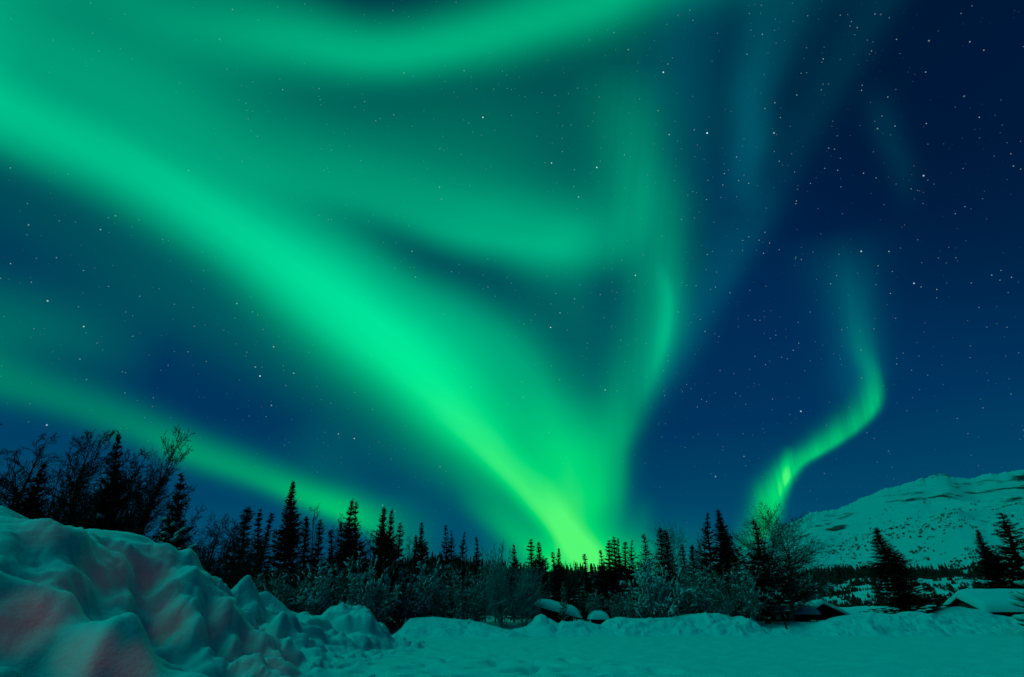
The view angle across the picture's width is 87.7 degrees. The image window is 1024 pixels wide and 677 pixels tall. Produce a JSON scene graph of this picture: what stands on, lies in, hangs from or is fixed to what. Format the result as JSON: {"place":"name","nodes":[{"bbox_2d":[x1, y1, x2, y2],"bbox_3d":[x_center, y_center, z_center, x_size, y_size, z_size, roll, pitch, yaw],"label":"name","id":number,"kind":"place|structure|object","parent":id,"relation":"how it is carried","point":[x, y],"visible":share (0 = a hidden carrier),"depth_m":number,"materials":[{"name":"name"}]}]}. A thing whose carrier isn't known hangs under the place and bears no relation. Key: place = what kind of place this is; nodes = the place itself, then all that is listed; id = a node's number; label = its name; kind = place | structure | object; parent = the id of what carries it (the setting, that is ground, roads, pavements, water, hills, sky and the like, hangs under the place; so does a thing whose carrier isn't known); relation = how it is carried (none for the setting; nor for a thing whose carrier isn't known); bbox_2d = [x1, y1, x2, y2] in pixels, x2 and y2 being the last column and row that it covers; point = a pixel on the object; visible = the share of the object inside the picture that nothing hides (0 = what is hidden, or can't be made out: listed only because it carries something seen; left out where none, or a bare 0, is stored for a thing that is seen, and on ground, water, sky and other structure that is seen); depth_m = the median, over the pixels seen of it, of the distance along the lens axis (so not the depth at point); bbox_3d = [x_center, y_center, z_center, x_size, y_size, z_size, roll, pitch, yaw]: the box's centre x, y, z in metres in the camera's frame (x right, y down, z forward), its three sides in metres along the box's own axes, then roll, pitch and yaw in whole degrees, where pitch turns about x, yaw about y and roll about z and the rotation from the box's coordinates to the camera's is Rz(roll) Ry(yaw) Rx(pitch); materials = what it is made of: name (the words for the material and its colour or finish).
{"place":"outdoors","nodes":[
{"label":"outdoors","id":0,"kind":"place"},
{"bbox_2d":[226,560,596,615],"bbox_3d":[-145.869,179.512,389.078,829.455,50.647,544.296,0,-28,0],"label":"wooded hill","id":1,"kind":"structure","parent":0,"point":[537,593],"depth_m":353.58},
{"bbox_2d":[214,551,719,595],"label":"distant forest","id":2,"kind":"object","parent":1,"relation":"on","point":[521,566],"visible":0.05,"depth_m":436.41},
{"bbox_2d":[0,0,1023,574],"label":"sky","id":3,"kind":"structure","parent":0,"point":[571,276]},
{"bbox_2d":[327,616,1023,676],"bbox_3d":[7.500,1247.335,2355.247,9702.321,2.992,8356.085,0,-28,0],"label":"ground","id":4,"kind":"structure","parent":0,"point":[765,656],"depth_m":23.21,"materials":[{"name":"snow"}]},
{"bbox_2d":[0,422,65,509],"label":"bare willow","id":5,"kind":"object","parent":4,"relation":"on","point":[26,479],"visible":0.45,"depth_m":25.54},
{"bbox_2d":[12,461,53,518],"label":"spruce","id":6,"kind":"object","parent":4,"relation":"on","point":[30,503],"visible":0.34,"depth_m":21.34,"materials":[{"name":"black plant"}]},
{"bbox_2d":[0,451,100,523],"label":"bare willow","id":7,"kind":"object","parent":4,"relation":"on","point":[48,483],"visible":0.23,"depth_m":25.70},
{"bbox_2d":[0,432,158,528],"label":"bare willow","id":8,"kind":"object","parent":4,"relation":"on","point":[7,485],"visible":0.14,"depth_m":24.87,"materials":[{"name":"plant"}]},
{"bbox_2d":[24,429,164,537],"bbox_3d":[-18.831,8.350,23.619,5.714,8.907,5.817,-20,-34,33],"label":"bare willow","id":9,"kind":"object","parent":4,"relation":"on","point":[71,520],"visible":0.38,"depth_m":24.28,"materials":[{"name":"plant"}]},
{"bbox_2d":[78,431,131,530],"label":"spruce","id":10,"kind":"object","parent":4,"relation":"on","point":[105,519],"visible":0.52,"depth_m":21.31,"materials":[{"name":"green plant"}]},
{"bbox_2d":[54,449,162,534],"bbox_3d":[-19.796,9.253,25.457,4.885,9.119,3.912,-3,-28,-1],"label":"bare willow","id":11,"kind":"object","parent":4,"relation":"on","point":[128,456],"visible":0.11,"depth_m":26.18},
{"bbox_2d":[117,425,193,542],"bbox_3d":[-17.855,9.090,25.892,4.992,9.778,3.756,-18,-32,27],"label":"bare willow","id":12,"kind":"object","parent":4,"relation":"on","point":[144,522],"visible":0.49,"depth_m":25.96,"materials":[{"name":"plant"}]},
{"bbox_2d":[152,472,209,571],"bbox_3d":[-12.403,8.270,19.541,3.136,6.724,3.117,3,-28,-5],"label":"spruce","id":13,"kind":"object","parent":4,"relation":"on","point":[171,532],"visible":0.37,"depth_m":19.99,"materials":[{"name":"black plant"}]},
{"bbox_2d":[153,483,258,589],"bbox_3d":[-13.455,9.689,22.564,4.876,6.942,3.668,16,-32,-29],"label":"bare willow","id":14,"kind":"object","parent":4,"relation":"on","point":[216,566],"visible":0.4,"depth_m":23.15,"materials":[{"name":"plant"}]},
{"bbox_2d":[0,506,440,676],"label":"snowbank","id":15,"kind":"object","parent":4,"relation":"on","point":[78,602],"visible":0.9,"depth_m":13.12,"materials":[{"name":"snow"}]},
{"bbox_2d":[181,512,266,588],"bbox_3d":[-14.602,11.412,25.465,5.008,6.445,4.010,1,-28,4],"label":"bare willow","id":16,"kind":"object","parent":4,"relation":"on","point":[232,567],"visible":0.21,"depth_m":26.26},
{"bbox_2d":[228,506,255,586],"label":"spruce","id":17,"kind":"object","parent":4,"relation":"on","point":[247,510],"visible":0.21,"depth_m":62.72,"materials":[{"name":"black plant"}]},
{"bbox_2d":[208,523,284,597],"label":"bare willow","id":18,"kind":"object","parent":4,"relation":"on","point":[261,551],"visible":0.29,"depth_m":31.14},
{"bbox_2d":[250,509,270,592],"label":"spruce","id":19,"kind":"object","parent":4,"relation":"on","point":[258,528],"visible":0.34,"depth_m":64.07,"materials":[{"name":"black plant"}]},
{"bbox_2d":[254,512,274,586],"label":"spruce","id":20,"kind":"object","parent":4,"relation":"on","point":[268,526],"visible":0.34,"depth_m":66.03,"materials":[{"name":"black plant"}]},
{"bbox_2d":[258,559,295,609],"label":"snowy shrub","id":21,"kind":"object","parent":4,"relation":"on","point":[277,590],"visible":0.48,"depth_m":51.21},
{"bbox_2d":[256,480,313,612],"bbox_3d":[-25.988,24.439,61.700,7.825,16.080,7.173,11,-32,-27],"label":"spruce","id":22,"kind":"object","parent":4,"relation":"on","point":[290,536],"visible":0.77,"depth_m":61.35,"materials":[{"name":"green plant"}]},
{"bbox_2d":[278,560,324,612],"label":"snowy shrub","id":23,"kind":"object","parent":4,"relation":"on","point":[291,591],"visible":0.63,"depth_m":51.96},
{"bbox_2d":[290,516,313,610],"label":"spruce","id":24,"kind":"object","parent":4,"relation":"on","point":[303,557],"visible":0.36,"depth_m":65.10,"materials":[{"name":"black plant"}]},
{"bbox_2d":[296,519,330,614],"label":"spruce","id":25,"kind":"object","parent":4,"relation":"on","point":[319,554],"visible":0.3,"depth_m":64.11,"materials":[{"name":"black plant"}]},
{"bbox_2d":[298,502,331,614],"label":"tree","id":26,"kind":"object","parent":4,"relation":"on","point":[311,561],"visible":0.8,"depth_m":63.50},
{"bbox_2d":[290,556,350,615],"bbox_3d":[-18.855,25.228,52.548,5.375,6.915,4.274,20,-34,-32],"label":"snowy shrub","id":27,"kind":"object","parent":4,"relation":"on","point":[319,605],"visible":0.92,"depth_m":51.87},
{"bbox_2d":[326,529,334,597],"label":"spruce","id":28,"kind":"object","parent":4,"relation":"on","point":[331,540],"visible":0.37,"depth_m":65.67,"materials":[{"name":"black plant"}]},
{"bbox_2d":[321,521,344,614],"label":"spruce","id":29,"kind":"object","parent":4,"relation":"on","point":[334,560],"visible":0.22,"depth_m":62.64,"materials":[{"name":"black plant"}]},
{"bbox_2d":[317,559,366,607],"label":"snowy shrub","id":30,"kind":"object","parent":4,"relation":"on","point":[336,595],"visible":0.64,"depth_m":54.05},
{"bbox_2d":[326,499,368,609],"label":"spruce","id":31,"kind":"object","parent":4,"relation":"on","point":[348,549],"visible":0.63,"depth_m":61.38,"materials":[{"name":"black plant"}]},
{"bbox_2d":[333,501,371,604],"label":"spruce","id":32,"kind":"object","parent":4,"relation":"on","point":[361,546],"visible":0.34,"depth_m":63.72,"materials":[{"name":"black plant"}]},
{"bbox_2d":[344,551,382,617],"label":"snowy shrub","id":33,"kind":"object","parent":4,"relation":"on","point":[355,596],"visible":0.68,"depth_m":54.23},
{"bbox_2d":[359,549,403,625],"bbox_3d":[-12.621,25.571,53.820,5.137,8.097,4.825,-26,-34,34],"label":"snowy shrub","id":34,"kind":"object","parent":4,"relation":"on","point":[380,609],"visible":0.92,"depth_m":53.66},
{"bbox_2d":[365,506,400,627],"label":"spruce","id":35,"kind":"object","parent":4,"relation":"on","point":[379,551],"visible":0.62,"depth_m":60.97,"materials":[{"name":"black plant"}]},
{"bbox_2d":[374,508,411,631],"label":"spruce","id":36,"kind":"object","parent":4,"relation":"on","point":[392,555],"visible":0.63,"depth_m":61.50,"materials":[{"name":"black plant"}]},
{"bbox_2d":[394,522,413,621],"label":"spruce","id":37,"kind":"object","parent":4,"relation":"on","point":[400,540],"visible":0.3,"depth_m":66.91,"materials":[{"name":"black plant"}]},
{"bbox_2d":[392,555,424,628],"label":"snowy shrub","id":38,"kind":"object","parent":4,"relation":"on","point":[406,594],"visible":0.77,"depth_m":60.39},
{"bbox_2d":[400,536,418,618],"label":"bare birch","id":39,"kind":"object","parent":4,"relation":"on","point":[410,568],"visible":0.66,"depth_m":66.64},
{"bbox_2d":[407,521,435,617],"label":"spruce","id":40,"kind":"object","parent":4,"relation":"on","point":[421,550],"visible":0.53,"depth_m":66.60,"materials":[{"name":"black plant"}]},
{"bbox_2d":[397,556,448,620],"bbox_3d":[-10.379,29.373,61.624,4.761,8.311,6.237,-24,-36,37],"label":"snowy shrub","id":41,"kind":"object","parent":4,"relation":"on","point":[424,597],"visible":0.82,"depth_m":61.33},
{"bbox_2d":[421,561,467,617],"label":"snowy shrub","id":42,"kind":"object","parent":4,"relation":"on","point":[445,599],"visible":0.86,"depth_m":61.18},
{"bbox_2d":[431,525,462,618],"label":"spruce","id":43,"kind":"object","parent":4,"relation":"on","point":[446,556],"visible":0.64,"depth_m":66.18,"materials":[{"name":"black plant"}]},
{"bbox_2d":[439,531,465,617],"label":"spruce","id":44,"kind":"object","parent":4,"relation":"on","point":[451,542],"visible":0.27,"depth_m":68.72,"materials":[{"name":"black plant"}]},
{"bbox_2d":[391,617,528,638],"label":"snowbank","id":45,"kind":"object","parent":4,"relation":"on","point":[432,627],"visible":0.84,"depth_m":49.99,"materials":[{"name":"snow"}]},
{"bbox_2d":[447,532,476,619],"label":"spruce","id":46,"kind":"object","parent":4,"relation":"on","point":[462,561],"visible":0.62,"depth_m":66.04,"materials":[{"name":"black plant"}]},
{"bbox_2d":[440,559,485,620],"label":"snowy shrub","id":47,"kind":"object","parent":4,"relation":"on","point":[458,603],"visible":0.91,"depth_m":60.07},
{"bbox_2d":[457,560,494,621],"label":"snowy shrub","id":48,"kind":"object","parent":4,"relation":"on","point":[476,601],"visible":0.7,"depth_m":61.41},
{"bbox_2d":[464,537,489,620],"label":"spruce","id":49,"kind":"object","parent":4,"relation":"on","point":[476,569],"visible":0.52,"depth_m":67.00,"materials":[{"name":"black plant"}]},
{"bbox_2d":[471,554,529,628],"bbox_3d":[-1.602,28.805,61.193,6.136,8.692,6.353,10,-29,-18],"label":"frosted shrub","id":50,"kind":"object","parent":4,"relation":"on","point":[499,605],"visible":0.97,"depth_m":60.17,"materials":[{"name":"plant"}]},
{"bbox_2d":[503,545,529,621],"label":"spruce","id":51,"kind":"object","parent":4,"relation":"on","point":[514,563],"visible":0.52,"depth_m":65.71,"materials":[{"name":"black plant"}]},
{"bbox_2d":[501,562,550,626],"bbox_3d":[1.776,28.961,60.471,4.966,7.714,4.964,-13,-31,23],"label":"frosted shrub","id":52,"kind":"object","parent":4,"relation":"on","point":[524,601],"visible":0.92,"depth_m":60.12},
{"bbox_2d":[519,539,547,620],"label":"spruce","id":53,"kind":"object","parent":4,"relation":"on","point":[530,558],"visible":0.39,"depth_m":73.08,"materials":[{"name":"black plant"}]},
{"bbox_2d":[527,542,560,617],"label":"spruce","id":54,"kind":"object","parent":4,"relation":"on","point":[540,561],"visible":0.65,"depth_m":71.24,"materials":[{"name":"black plant"}]},
{"bbox_2d":[535,599,581,622],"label":"shed","id":55,"kind":"structure","parent":4,"relation":"on","point":[553,605],"depth_m":61.98,"materials":[{"name":"white wood"}]},
{"bbox_2d":[549,548,573,615],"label":"spruce","id":56,"kind":"object","parent":4,"relation":"on","point":[557,588],"visible":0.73,"depth_m":71.98,"materials":[{"name":"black plant"}]},
{"bbox_2d":[511,614,615,636],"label":"snowbank","id":57,"kind":"object","parent":4,"relation":"on","point":[539,625],"visible":0.65,"depth_m":54.71,"materials":[{"name":"snow"}]},
{"bbox_2d":[556,581,571,622],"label":"frosted sapling","id":58,"kind":"object","parent":4,"relation":"on","point":[564,608],"visible":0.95,"depth_m":60.71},
{"bbox_2d":[564,561,575,616],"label":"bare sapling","id":59,"kind":"object","parent":4,"relation":"on","point":[569,591],"visible":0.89,"depth_m":72.66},
{"bbox_2d":[573,554,594,620],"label":"spruce","id":60,"kind":"object","parent":4,"relation":"on","point":[585,609],"visible":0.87,"depth_m":71.15,"materials":[{"name":"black plant"}]},
{"bbox_2d":[582,585,607,621],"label":"snowy shrub","id":61,"kind":"object","parent":4,"relation":"on","point":[591,606],"visible":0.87,"depth_m":62.51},
{"bbox_2d":[587,610,609,623],"bbox_3d":[10.070,32.757,62.089,2.305,2.010,3.000,0,-28,0],"label":"hut","id":62,"kind":"object","parent":4,"relation":"on","point":[597,617],"visible":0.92,"depth_m":61.13,"materials":[{"name":"white wood"}]},
{"bbox_2d":[588,550,617,615],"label":"spruce","id":63,"kind":"object","parent":4,"relation":"on","point":[600,584],"visible":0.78,"depth_m":71.69,"materials":[{"name":"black plant"}]},
{"bbox_2d":[590,540,626,618],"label":"spruce","id":64,"kind":"object","parent":4,"relation":"on","point":[610,582],"visible":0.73,"depth_m":71.51,"materials":[{"name":"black plant"}]},
{"bbox_2d":[600,592,626,617],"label":"snowy shrub","id":65,"kind":"object","parent":4,"relation":"on","point":[612,611],"visible":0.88,"depth_m":62.40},
{"bbox_2d":[603,536,625,616],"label":"spruce","id":66,"kind":"object","parent":4,"relation":"on","point":[613,552],"visible":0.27,"depth_m":75.33,"materials":[{"name":"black plant"}]},
{"bbox_2d":[611,538,633,617],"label":"spruce","id":67,"kind":"object","parent":4,"relation":"on","point":[618,567],"visible":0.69,"depth_m":72.08,"materials":[{"name":"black plant"}]},
{"bbox_2d":[614,580,641,617],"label":"snowy shrub","id":68,"kind":"object","parent":4,"relation":"on","point":[630,606],"visible":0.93,"depth_m":60.59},
{"bbox_2d":[619,540,641,617],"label":"spruce","id":69,"kind":"object","parent":4,"relation":"on","point":[631,559],"visible":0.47,"depth_m":72.59,"materials":[{"name":"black plant"}]},
{"bbox_2d":[616,550,671,618],"bbox_3d":[15.039,28.919,60.937,6.032,9.065,4.713,-4,-28,7],"label":"snowy shrub","id":70,"kind":"object","parent":4,"relation":"on","point":[648,607],"visible":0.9,"depth_m":60.38,"materials":[{"name":"plant"}]},
{"bbox_2d":[624,534,666,617],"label":"spruce","id":71,"kind":"object","parent":4,"relation":"on","point":[645,548],"visible":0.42,"depth_m":66.49,"materials":[{"name":"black plant"}]},
{"bbox_2d":[639,559,695,617],"bbox_3d":[17.466,29.230,60.307,5.160,8.152,6.679,21,-34,-34],"label":"snowy shrub","id":72,"kind":"object","parent":4,"relation":"on","point":[671,609],"visible":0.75,"depth_m":59.95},
{"bbox_2d":[657,530,682,616],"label":"spruce","id":73,"kind":"object","parent":4,"relation":"on","point":[665,532],"visible":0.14,"depth_m":71.44,"materials":[{"name":"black plant"}]},
{"bbox_2d":[652,527,689,616],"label":"spruce","id":74,"kind":"object","parent":4,"relation":"on","point":[662,542],"visible":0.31,"depth_m":70.67,"materials":[{"name":"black plant"}]},
{"bbox_2d":[648,520,699,617],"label":"bare birch","id":75,"kind":"object","parent":4,"relation":"on","point":[670,561],"visible":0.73,"depth_m":68.74,"materials":[{"name":"black plant"}]},
{"bbox_2d":[660,556,711,614],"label":"snowy shrub","id":76,"kind":"object","parent":4,"relation":"on","point":[694,603],"visible":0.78,"depth_m":60.59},
{"bbox_2d":[677,544,697,613],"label":"spruce","id":77,"kind":"object","parent":4,"relation":"on","point":[683,559],"visible":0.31,"depth_m":70.22,"materials":[{"name":"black plant"}]},
{"bbox_2d":[685,545,704,613],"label":"spruce","id":78,"kind":"object","parent":4,"relation":"on","point":[691,551],"visible":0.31,"depth_m":69.35,"materials":[{"name":"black plant"}]},
{"bbox_2d":[600,612,796,636],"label":"snowbank","id":79,"kind":"object","parent":4,"relation":"on","point":[705,624],"visible":0.84,"depth_m":55.37,"materials":[{"name":"snow"}]},
{"bbox_2d":[685,529,725,612],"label":"bare birch","id":80,"kind":"object","parent":4,"relation":"on","point":[700,562],"visible":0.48,"depth_m":67.67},
{"bbox_2d":[678,563,734,612],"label":"snowy shrub","id":81,"kind":"object","parent":4,"relation":"on","point":[710,591],"visible":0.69,"depth_m":62.04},
{"bbox_2d":[689,512,742,616],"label":"spruce","id":82,"kind":"object","parent":4,"relation":"on","point":[704,559],"visible":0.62,"depth_m":66.78,"materials":[{"name":"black plant"}]},
{"bbox_2d":[707,590,734,615],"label":"snowy shrub","id":83,"kind":"object","parent":4,"relation":"on","point":[725,609],"visible":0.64,"depth_m":59.67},
{"bbox_2d":[706,559,760,616],"bbox_3d":[25.319,29.282,61.549,5.768,7.241,5.321,16,-31,-25],"label":"snowy shrub","id":84,"kind":"object","parent":4,"relation":"on","point":[734,602],"visible":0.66,"depth_m":61.52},
{"bbox_2d":[702,509,765,617],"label":"spruce","id":85,"kind":"object","parent":4,"relation":"on","point":[727,552],"visible":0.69,"depth_m":65.32,"materials":[{"name":"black plant"}]},
{"bbox_2d":[730,563,780,621],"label":"snowy shrub","id":86,"kind":"object","parent":4,"relation":"on","point":[749,602],"visible":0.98,"depth_m":60.22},
{"bbox_2d":[738,519,793,623],"bbox_3d":[30.160,27.957,64.553,6.395,11.636,6.489,1,-28,6],"label":"spruce","id":87,"kind":"object","parent":4,"relation":"on","point":[760,581],"visible":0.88,"depth_m":63.73,"materials":[{"name":"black plant"}]},
{"bbox_2d":[714,500,821,621],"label":"bare birch","id":88,"kind":"object","parent":4,"relation":"on","point":[792,595],"visible":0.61,"depth_m":69.52,"materials":[{"name":"brown plant"}]},
{"bbox_2d":[744,561,803,621],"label":"snowy shrub","id":89,"kind":"object","parent":4,"relation":"on","point":[766,588],"visible":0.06,"depth_m":69.93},
{"bbox_2d":[756,604,797,620],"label":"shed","id":90,"kind":"structure","parent":4,"relation":"on","point":[774,618],"depth_m":71.12,"materials":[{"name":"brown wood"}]},
{"bbox_2d":[732,505,833,621],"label":"bare birch","id":91,"kind":"object","parent":4,"relation":"on","point":[800,596],"visible":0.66,"depth_m":69.87,"materials":[{"name":"brown plant"}]},
{"bbox_2d":[771,628,829,636],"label":"snowbank","id":92,"kind":"object","parent":4,"relation":"on","point":[784,631],"visible":0.56,"depth_m":55.14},
{"bbox_2d":[795,605,821,621],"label":"woodshed","id":93,"kind":"object","parent":4,"relation":"on","point":[809,611],"visible":0.73,"depth_m":68.82,"materials":[{"name":"brown wood"}]},
{"bbox_2d":[794,559,835,602],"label":"snowy shrub","id":94,"kind":"object","parent":4,"relation":"on","point":[815,596],"visible":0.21,"depth_m":81.00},
{"bbox_2d":[805,599,851,619],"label":"cabin","id":95,"kind":"object","parent":4,"relation":"on","point":[826,610],"visible":0.49,"depth_m":74.18,"materials":[{"name":"brown wood"}]},
{"bbox_2d":[859,527,951,613],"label":"spruce","id":96,"kind":"object","parent":4,"relation":"on","point":[904,599],"visible":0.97,"depth_m":66.03,"materials":[{"name":"green plant"}]},
{"bbox_2d":[803,611,1023,636],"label":"snowbank","id":97,"kind":"object","parent":4,"relation":"on","point":[909,624],"visible":0.91,"depth_m":55.54,"materials":[{"name":"snow"}]},
{"bbox_2d":[927,607,1023,623],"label":"snowbank","id":98,"kind":"object","parent":4,"relation":"on","point":[964,613],"visible":0.48,"depth_m":60.72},
{"bbox_2d":[942,589,1023,616],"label":"log cabin","id":99,"kind":"object","parent":4,"relation":"on","point":[994,601],"visible":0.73,"depth_m":65.90,"materials":[{"name":"white wood"}]},
{"bbox_2d":[969,530,1016,588],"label":"spruce","id":100,"kind":"object","parent":4,"relation":"on","point":[993,571],"visible":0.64,"depth_m":75.33,"materials":[{"name":"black plant"}]},
{"bbox_2d":[969,513,1023,588],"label":"spruce","id":101,"kind":"object","parent":4,"relation":"on","point":[1016,557],"visible":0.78,"depth_m":74.45,"materials":[{"name":"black plant"}]},
{"bbox_2d":[1008,552,1023,625],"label":"spruce","id":102,"kind":"object","parent":4,"relation":"on","point":[1018,597],"visible":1,"depth_m":52.98,"materials":[{"name":"black plant"}]},
{"bbox_2d":[703,470,1023,578],"bbox_3d":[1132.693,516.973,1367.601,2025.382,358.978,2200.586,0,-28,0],"label":"mountain","id":103,"kind":"structure","parent":0,"point":[995,491],"depth_m":1082.38,"materials":[{"name":"snow"}]},
{"bbox_2d":[781,496,1023,574],"bbox_3d":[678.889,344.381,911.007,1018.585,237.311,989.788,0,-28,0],"label":"mountain brush","id":104,"kind":"object","parent":103,"relation":"on","point":[928,558],"visible":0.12,"depth_m":873.50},
{"bbox_2d":[795,576,1016,613],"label":"hill","id":105,"kind":"structure","parent":0,"point":[856,609],"depth_m":144.09,"materials":[{"name":"snow"}]},
{"bbox_2d":[741,572,1020,606],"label":"hill brush","id":106,"kind":"object","parent":105,"relation":"on","point":[853,601],"visible":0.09,"depth_m":159.06,"materials":[{"name":"plant"}]},
{"bbox_2d":[778,560,1023,597],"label":"wood","id":107,"kind":"object","parent":105,"relation":"on","point":[835,571],"visible":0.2,"depth_m":221.30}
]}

